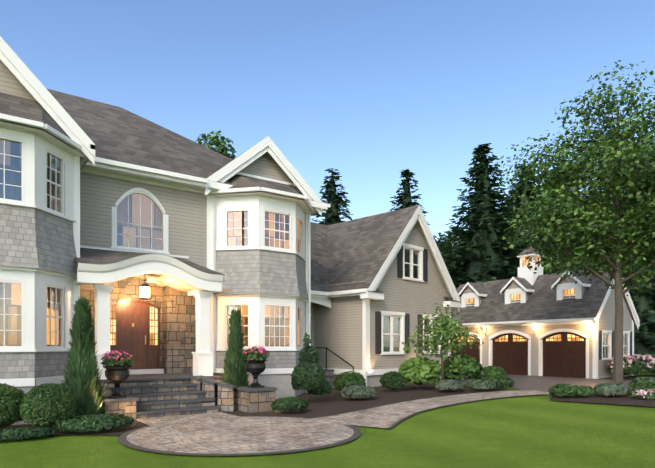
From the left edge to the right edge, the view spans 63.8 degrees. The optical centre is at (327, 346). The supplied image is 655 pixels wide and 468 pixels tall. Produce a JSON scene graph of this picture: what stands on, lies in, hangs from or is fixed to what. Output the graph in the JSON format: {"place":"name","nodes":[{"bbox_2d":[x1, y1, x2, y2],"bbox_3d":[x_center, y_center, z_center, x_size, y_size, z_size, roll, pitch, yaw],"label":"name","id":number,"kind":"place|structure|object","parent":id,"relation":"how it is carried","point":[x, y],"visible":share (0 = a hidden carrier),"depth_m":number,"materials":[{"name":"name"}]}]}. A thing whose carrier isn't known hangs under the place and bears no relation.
{"place":"outdoors","nodes":[
{"label":"outdoors","id":0,"kind":"place"},
{"bbox_2d":[0,372,654,467],"bbox_3d":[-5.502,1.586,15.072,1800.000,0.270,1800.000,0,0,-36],"label":"ground","id":1,"kind":"structure","parent":0,"point":[536,431],"depth_m":9.04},
{"bbox_2d":[0,36,329,424],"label":"house","id":2,"kind":"structure","parent":1,"relation":"on","point":[106,210],"depth_m":15.00,"materials":[{"name":"grey wood"}]},
{"bbox_2d":[100,350,133,397],"bbox_3d":[-4.916,0.635,12.281,0.737,1.113,0.745,0,0,-36],"label":"urn","id":3,"kind":"object","parent":2,"relation":"on","point":[117,375],"visible":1,"depth_m":12.11,"materials":[{"name":"black metal"}]},
{"bbox_2d":[242,345,269,387],"bbox_3d":[-1.906,0.534,13.978,0.769,1.115,0.737,0,0,-36],"label":"urn","id":4,"kind":"object","parent":2,"relation":"on","point":[255,366],"visible":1,"depth_m":13.80,"materials":[{"name":"black metal"}]},
{"bbox_2d":[143,205,461,390],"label":"wing","id":5,"kind":"structure","parent":1,"relation":"on","point":[381,283],"depth_m":21.38,"materials":[{"name":"beige wood"}]},
{"bbox_2d":[0,374,654,437],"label":"mulch beds","id":6,"kind":"object","parent":1,"relation":"on","point":[334,402],"visible":0.21,"depth_m":15.11,"materials":[{"name":"brown soil"}]},
{"bbox_2d":[0,383,25,428],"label":"boxwood shrub","id":7,"kind":"object","parent":6,"relation":"on","point":[10,400],"visible":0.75,"depth_m":10.15,"materials":[{"name":"green plant"}]},
{"bbox_2d":[0,426,54,440],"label":"juniper shrub","id":8,"kind":"object","parent":6,"relation":"on","point":[20,432],"visible":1,"depth_m":9.53,"materials":[{"name":"green plant"}]},
{"bbox_2d":[19,383,77,427],"bbox_3d":[-5.503,1.178,10.404,1.031,0.911,1.066,0,0,-36],"label":"boxwood shrub","id":9,"kind":"object","parent":6,"relation":"on","point":[44,405],"visible":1,"depth_m":10.10,"materials":[{"name":"green plant"}]},
{"bbox_2d":[61,296,105,416],"bbox_3d":[-5.372,0.289,11.521,0.892,2.786,1.053,0,0,33],"label":"arborvitae tree","id":10,"kind":"object","parent":6,"relation":"on","point":[82,379],"visible":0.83,"depth_m":11.36,"materials":[{"name":"green plant"}]},
{"bbox_2d":[53,413,134,431],"bbox_3d":[-4.640,1.506,10.521,1.524,0.292,1.052,0,0,-36],"label":"juniper shrub","id":11,"kind":"object","parent":6,"relation":"on","point":[90,422],"visible":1,"depth_m":10.21,"materials":[{"name":"green plant"}]},
{"bbox_2d":[220,309,249,386],"bbox_3d":[-2.612,0.262,14.882,0.943,2.650,0.874,0,0,-36],"label":"arborvitae tree","id":12,"kind":"object","parent":6,"relation":"on","point":[235,372],"visible":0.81,"depth_m":14.70,"materials":[{"name":"green plant"}]},
{"bbox_2d":[270,396,308,411],"bbox_3d":[-0.975,1.468,13.476,1.041,0.367,0.896,0,0,-36],"label":"mound shrub","id":13,"kind":"object","parent":6,"relation":"on","point":[292,403],"visible":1,"depth_m":13.18,"materials":[{"name":"green plant"}]},
{"bbox_2d":[291,333,332,395],"bbox_3d":[-0.488,0.527,15.434,1.368,1.864,1.041,0,0,-67],"label":"conical evergreen shrub","id":14,"kind":"object","parent":6,"relation":"on","point":[310,376],"visible":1,"depth_m":15.12,"materials":[{"name":"green plant"}]},
{"bbox_2d":[333,371,365,391],"bbox_3d":[0.714,1.154,17.201,1.130,0.708,1.065,0,0,-36],"label":"round shrub","id":15,"kind":"object","parent":6,"relation":"on","point":[346,379],"visible":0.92,"depth_m":16.91,"materials":[{"name":"green plant"}]},
{"bbox_2d":[340,385,376,397],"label":"sage shrub","id":16,"kind":"object","parent":6,"relation":"on","point":[357,391],"visible":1,"depth_m":15.69,"materials":[{"name":"green plant"}]},
{"bbox_2d":[379,371,404,389],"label":"box shrub","id":17,"kind":"object","parent":6,"relation":"on","point":[392,380],"visible":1,"depth_m":18.04,"materials":[{"name":"green plant"}]},
{"bbox_2d":[399,356,441,384],"bbox_3d":[3.297,0.869,18.779,1.756,1.034,1.535,0,0,-36],"label":"hydrangea shrub","id":18,"kind":"object","parent":6,"relation":"on","point":[418,370],"visible":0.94,"depth_m":18.29,"materials":[{"name":"green plant"}]},
{"bbox_2d":[435,379,465,389],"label":"sage shrub","id":19,"kind":"object","parent":6,"relation":"on","point":[453,384],"visible":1,"depth_m":17.46,"materials":[{"name":"green plant"}]},
{"bbox_2d":[440,354,483,381],"bbox_3d":[5.036,0.806,19.787,1.752,1.046,1.508,0,0,-36],"label":"shrub","id":20,"kind":"object","parent":6,"relation":"on","point":[465,367],"visible":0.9,"depth_m":19.31,"materials":[{"name":"green plant"}]},
{"bbox_2d":[469,379,495,388],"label":"sage shrub","id":21,"kind":"object","parent":6,"relation":"on","point":[483,384],"visible":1,"depth_m":17.68,"materials":[{"name":"green plant"}]},
{"bbox_2d":[478,365,506,379],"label":"shrub","id":22,"kind":"object","parent":6,"relation":"on","point":[489,372],"visible":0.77,"depth_m":19.26,"materials":[{"name":"green plant"}]},
{"bbox_2d":[490,376,514,387],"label":"dark shrub","id":23,"kind":"object","parent":6,"relation":"on","point":[501,382],"visible":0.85,"depth_m":18.00,"materials":[{"name":"green plant"}]},
{"bbox_2d":[548,384,576,396],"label":"island shrub","id":24,"kind":"object","parent":6,"relation":"on","point":[562,390],"visible":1,"depth_m":15.16,"materials":[{"name":"green plant"}]},
{"bbox_2d":[573,385,594,396],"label":"island shrub","id":25,"kind":"object","parent":6,"relation":"on","point":[585,391],"visible":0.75,"depth_m":15.19,"materials":[{"name":"green plant"}]},
{"bbox_2d":[593,382,629,395],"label":"shrub","id":26,"kind":"object","parent":6,"relation":"on","point":[609,388],"visible":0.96,"depth_m":15.12,"materials":[{"name":"green plant"}]},
{"bbox_2d":[608,354,641,374],"bbox_3d":[13.158,0.821,23.363,1.589,0.927,1.339,0,0,-36],"label":"flowering shrub","id":27,"kind":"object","parent":6,"relation":"on","point":[631,365],"depth_m":22.88,"materials":[{"name":"green plant"}]},
{"bbox_2d":[628,354,652,372],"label":"flowering shrub","id":28,"kind":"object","parent":6,"relation":"on","point":[646,364],"depth_m":23.75,"materials":[{"name":"green plant"}]},
{"bbox_2d":[629,377,654,386],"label":"island shrub","id":29,"kind":"object","parent":6,"relation":"on","point":[642,380],"visible":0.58,"depth_m":16.18,"materials":[{"name":"green plant"}]},
{"bbox_2d":[629,383,654,395],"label":"shrub","id":30,"kind":"object","parent":6,"relation":"on","point":[635,387],"visible":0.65,"depth_m":15.33,"materials":[{"name":"green plant"}]},
{"bbox_2d":[630,389,654,398],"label":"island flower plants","id":31,"kind":"object","parent":6,"relation":"on","point":[643,393],"visible":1,"depth_m":14.57,"materials":[{"name":"pink plant"}]},
{"bbox_2d":[644,354,654,372],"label":"flowering shrub","id":32,"kind":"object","parent":6,"relation":"on","point":[651,357],"depth_m":24.43,"materials":[{"name":"pink plant"}]},
{"bbox_2d":[311,168,353,224],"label":"spruce tree","id":33,"kind":"object","parent":1,"relation":"on","point":[333,198],"visible":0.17,"depth_m":44.40,"materials":[{"name":"green plant"}]},
{"bbox_2d":[390,168,429,224],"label":"spruce tree","id":34,"kind":"object","parent":1,"relation":"on","point":[406,198],"visible":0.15,"depth_m":49.63,"materials":[{"name":"green plant"}]},
{"bbox_2d":[401,303,483,379],"bbox_3d":[4.283,0.015,19.550,2.017,3.253,2.976,0,0,-68],"label":"tree","id":35,"kind":"object","parent":1,"relation":"on","point":[453,328],"depth_m":19.28,"materials":[{"name":"green plant"}]},
{"bbox_2d":[442,256,458,290],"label":"spruce tree","id":36,"kind":"object","parent":1,"relation":"on","point":[451,275],"visible":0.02,"depth_m":41.03,"materials":[{"name":"green plant"}]},
{"bbox_2d":[433,226,468,283],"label":"tree","id":37,"kind":"object","parent":1,"relation":"on","point":[442,238],"depth_m":61.73,"materials":[{"name":"green plant"}]},
{"bbox_2d":[455,247,464,284],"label":"spruce tree","id":38,"kind":"object","parent":1,"relation":"on","point":[458,263],"depth_m":49.92,"materials":[{"name":"green plant"}]},
{"bbox_2d":[438,143,526,287],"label":"spruce tree","id":39,"kind":"object","parent":1,"relation":"on","point":[482,254],"visible":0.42,"depth_m":41.06,"materials":[{"name":"green plant"}]},
{"bbox_2d":[497,159,555,278],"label":"spruce tree","id":40,"kind":"object","parent":1,"relation":"on","point":[524,199],"visible":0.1,"depth_m":44.46,"materials":[{"name":"green plant"}]},
{"bbox_2d":[451,231,639,378],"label":"garage","id":41,"kind":"structure","parent":1,"relation":"on","point":[526,321],"depth_m":25.63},
{"bbox_2d":[496,159,594,273],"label":"tree","id":42,"kind":"object","parent":1,"relation":"on","point":[553,199],"depth_m":49.66,"materials":[{"name":"green plant"}]},
{"bbox_2d":[493,60,654,383],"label":"tree","id":43,"kind":"object","parent":1,"relation":"on","point":[575,239],"depth_m":17.28,"materials":[{"name":"green plant"}]},
{"bbox_2d":[541,202,654,274],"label":"background tree","id":44,"kind":"object","parent":1,"relation":"on","point":[551,266],"depth_m":39.21,"materials":[{"name":"green plant"}]},
{"bbox_2d":[596,134,629,229],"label":"spruce tree","id":45,"kind":"object","parent":1,"relation":"on","point":[608,184],"depth_m":42.99,"materials":[{"name":"green plant"}]},
{"bbox_2d":[591,134,654,310],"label":"spruce tree","id":46,"kind":"object","parent":1,"relation":"on","point":[652,283],"depth_m":34.49,"materials":[{"name":"green plant"}]},
{"bbox_2d":[624,243,654,355],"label":"tree","id":47,"kind":"object","parent":1,"relation":"on","point":[644,332],"visible":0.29,"depth_m":29.07,"materials":[{"name":"green plant"}]},
{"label":"tree trunk","id":48,"kind":"object","parent":1,"relation":"on","visible":0},
{"bbox_2d":[194,131,236,158],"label":"tree","id":49,"kind":"object","parent":48,"relation":"attached to","point":[221,148],"visible":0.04,"depth_m":53.58,"materials":[{"name":"green plant"}]},
{"bbox_2d":[0,0,654,241],"label":"sky","id":50,"kind":"structure","parent":0,"point":[369,91],"materials":[{"name":"blue"}]},
{"bbox_2d":[118,390,548,455],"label":"paver path","id":51,"kind":"structure","parent":0,"point":[216,434],"depth_m":10.67,"materials":[{"name":"grey stone"}]},
{"bbox_2d":[439,374,630,392],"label":"driveway","id":52,"kind":"structure","parent":0,"point":[536,383],"depth_m":21.51,"materials":[{"name":"grey asphalt"}]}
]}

